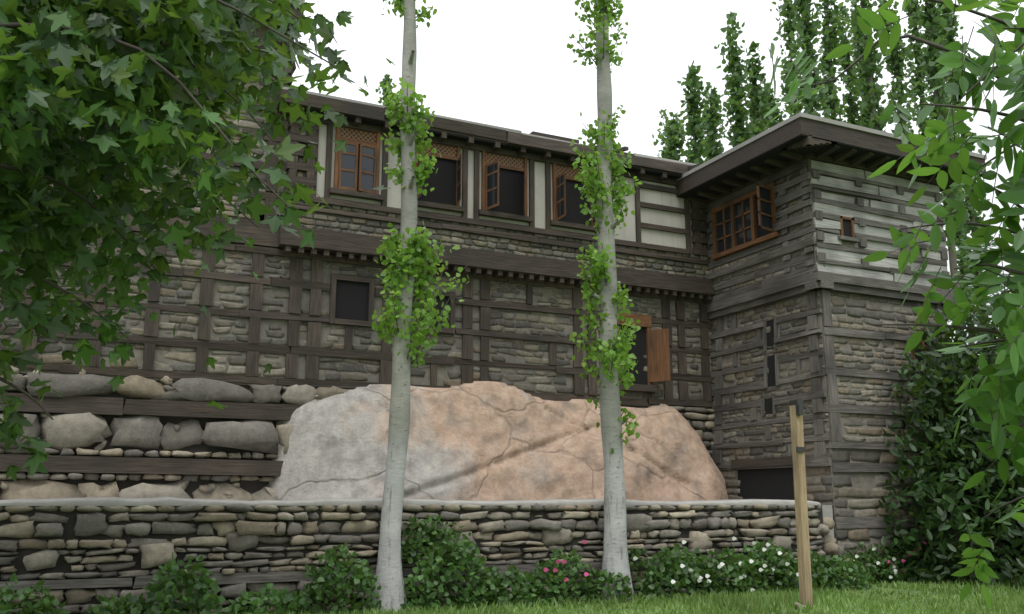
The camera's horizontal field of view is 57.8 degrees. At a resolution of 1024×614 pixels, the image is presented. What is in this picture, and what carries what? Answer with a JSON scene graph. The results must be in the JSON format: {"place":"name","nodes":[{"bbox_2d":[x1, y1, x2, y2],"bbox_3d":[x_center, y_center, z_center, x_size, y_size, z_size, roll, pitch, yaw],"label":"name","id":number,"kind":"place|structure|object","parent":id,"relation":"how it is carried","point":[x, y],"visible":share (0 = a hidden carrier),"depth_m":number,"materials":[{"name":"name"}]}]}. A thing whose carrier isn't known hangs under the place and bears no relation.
{"place":"outdoors","nodes":[
{"label":"outdoors","id":0,"kind":"place"},
{"bbox_2d":[125,571,1023,613],"bbox_3d":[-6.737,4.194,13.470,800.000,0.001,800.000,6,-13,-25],"label":"lawn ground","id":1,"kind":"structure","parent":0,"point":[852,588],"depth_m":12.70,"materials":[{"name":"green plant"}]},
{"bbox_2d":[0,503,855,613],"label":"garden wall stones","id":2,"kind":"object","parent":1,"relation":"on","point":[245,535],"visible":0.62,"depth_m":11.53,"materials":[{"name":"grey stone"}]},
{"bbox_2d":[0,559,749,589],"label":"soil bed","id":3,"kind":"object","parent":2,"relation":"in","point":[233,578],"visible":0.34,"depth_m":11.06,"materials":[{"name":"brown soil"}]},
{"bbox_2d":[0,497,820,505],"bbox_3d":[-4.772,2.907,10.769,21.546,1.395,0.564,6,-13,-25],"label":"wall coping","id":4,"kind":"object","parent":2,"relation":"on","point":[120,501],"visible":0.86,"depth_m":11.86,"materials":[{"name":"grey stone"}]},
{"bbox_2d":[372,0,633,612],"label":"poplar","id":5,"kind":"object","parent":1,"relation":"on","point":[390,580],"depth_m":12.99,"materials":[{"name":"grey plant"}]},
{"bbox_2d":[372,0,641,452],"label":"tree leaves","id":6,"kind":"object","parent":5,"relation":"attached to","point":[421,255],"visible":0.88,"depth_m":13.33,"materials":[{"name":"green plant"}]},
{"bbox_2d":[0,515,1021,613],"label":"shrub leaves","id":7,"kind":"object","parent":1,"relation":"on","point":[475,591],"visible":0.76,"depth_m":12.00,"materials":[{"name":"green plant"}]},
{"bbox_2d":[0,0,1023,582],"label":"tree branches","id":8,"kind":"object","parent":1,"relation":"on","point":[170,74],"visible":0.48,"depth_m":6.64,"materials":[{"name":"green plant"}]},
{"bbox_2d":[0,0,395,480],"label":"plane tree leaves","id":9,"kind":"object","parent":8,"relation":"attached to","point":[97,72],"visible":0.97,"depth_m":7.04,"materials":[{"name":"green plant"}]},
{"bbox_2d":[764,0,1023,608],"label":"walnut tree leaves","id":10,"kind":"object","parent":8,"relation":"attached to","point":[980,400],"visible":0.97,"depth_m":6.17,"materials":[{"name":"green plant"}]},
{"bbox_2d":[544,540,969,581],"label":"pink flowers","id":11,"kind":"object","parent":1,"relation":"on","point":[586,573],"visible":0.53,"depth_m":12.36,"materials":[{"name":"pink plant"}]},
{"bbox_2d":[633,537,897,591],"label":"white flowers","id":12,"kind":"object","parent":1,"relation":"on","point":[752,561],"visible":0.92,"depth_m":13.60,"materials":[{"name":"white plant"}]},
{"bbox_2d":[795,602,805,609],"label":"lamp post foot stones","id":13,"kind":"object","parent":1,"relation":"on","point":[797,604],"visible":0.29,"depth_m":11.72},
{"bbox_2d":[790,405,812,608],"bbox_3d":[3.750,2.569,12.034,0.142,2.582,0.111,6,-13,-25],"label":"wooden post","id":14,"kind":"object","parent":1,"relation":"on","point":[802,525],"visible":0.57,"depth_m":11.98,"materials":[{"name":"brown wood"}]},
{"bbox_2d":[789,400,804,451],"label":"lamp post fittings","id":15,"kind":"object","parent":14,"relation":"attached to","point":[798,404],"visible":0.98,"depth_m":12.19,"materials":[{"name":"black metal"}]},
{"bbox_2d":[879,288,1023,589],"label":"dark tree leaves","id":16,"kind":"object","parent":1,"relation":"on","point":[959,366],"visible":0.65,"depth_m":15.74,"materials":[{"name":"green plant"}]},
{"bbox_2d":[951,380,1021,540],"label":"bush leaves","id":17,"kind":"object","parent":1,"relation":"on","point":[972,472],"visible":0.04,"depth_m":16.14,"materials":[{"name":"green plant"}]},
{"bbox_2d":[316,124,974,528],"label":"fort","id":18,"kind":"structure","parent":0,"point":[788,283],"depth_m":17.56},
{"bbox_2d":[340,127,585,178],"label":"fort lattice transoms","id":19,"kind":"object","parent":18,"relation":"attached to","point":[364,136],"visible":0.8,"depth_m":17.60,"materials":[{"name":"brown wood"}]},
{"bbox_2d":[0,21,979,579],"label":"stones","id":20,"kind":"object","parent":18,"relation":"attached to","point":[864,481],"visible":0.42,"depth_m":16.71,"materials":[{"name":"grey stone"}]},
{"bbox_2d":[0,6,983,578],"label":"stone wall","id":21,"kind":"structure","parent":18,"relation":"attached to","point":[346,226],"depth_m":16.94,"materials":[{"name":"grey stone"}]},
{"bbox_2d":[0,3,985,475],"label":"timber beams","id":22,"kind":"structure","parent":18,"relation":"attached to","point":[484,267],"depth_m":16.73,"materials":[{"name":"brown wood"}]},
{"bbox_2d":[333,127,927,384],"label":"window frames","id":23,"kind":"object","parent":18,"relation":"attached to","point":[658,356],"visible":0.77,"depth_m":18.32,"materials":[{"name":"brown wood"}]},
{"bbox_2d":[280,104,983,499],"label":"dark openings","id":24,"kind":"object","parent":18,"relation":"attached to","point":[754,484],"depth_m":17.66,"materials":[{"name":"black"}]},
{"bbox_2d":[278,0,986,180],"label":"roof","id":25,"kind":"structure","parent":18,"relation":"on","point":[811,117],"depth_m":17.39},
{"bbox_2d":[292,0,1023,354],"label":"sky","id":26,"kind":"structure","parent":0,"point":[509,64],"materials":[{"name":"white"}]},
{"bbox_2d":[375,0,991,352],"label":"poplar","id":27,"kind":"object","parent":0,"point":[761,98],"depth_m":44.29,"materials":[{"name":"green plant"}]},
{"bbox_2d":[822,505,833,537],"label":"terrace","id":28,"kind":"structure","parent":0,"point":[827,511],"depth_m":15.68,"materials":[{"name":"grey concrete"}]},
{"bbox_2d":[0,366,714,500],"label":"base wall boulders","id":29,"kind":"object","parent":28,"relation":"on","point":[65,434],"visible":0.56,"depth_m":14.42,"materials":[{"name":"stone"}]},
{"bbox_2d":[269,381,728,500],"bbox_3d":[0.259,2.738,16.954,9.300,3.000,2.254,6,-13,-25],"label":"outcrop rock","id":30,"kind":"object","parent":28,"relation":"on","point":[485,441],"visible":0.61,"depth_m":16.16,"materials":[{"name":"beige stone"}]},
{"bbox_3d":[-4.648,0.017,17.141,24.120,9.600,8.900,6,-13,-25],"label":"fort","id":31,"kind":"object","parent":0,"visible":0},
{"bbox_2d":[0,373,710,498],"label":"dry stone gap backing","id":32,"kind":"object","parent":31,"relation":"attached to","point":[251,487],"visible":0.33,"depth_m":14.63,"materials":[{"name":"grey stone"}]},
{"bbox_2d":[809,160,946,285],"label":"wall","id":33,"kind":"structure","parent":31,"relation":"on","point":[839,255],"depth_m":17.66,"materials":[{"name":"white paint"}]}
]}

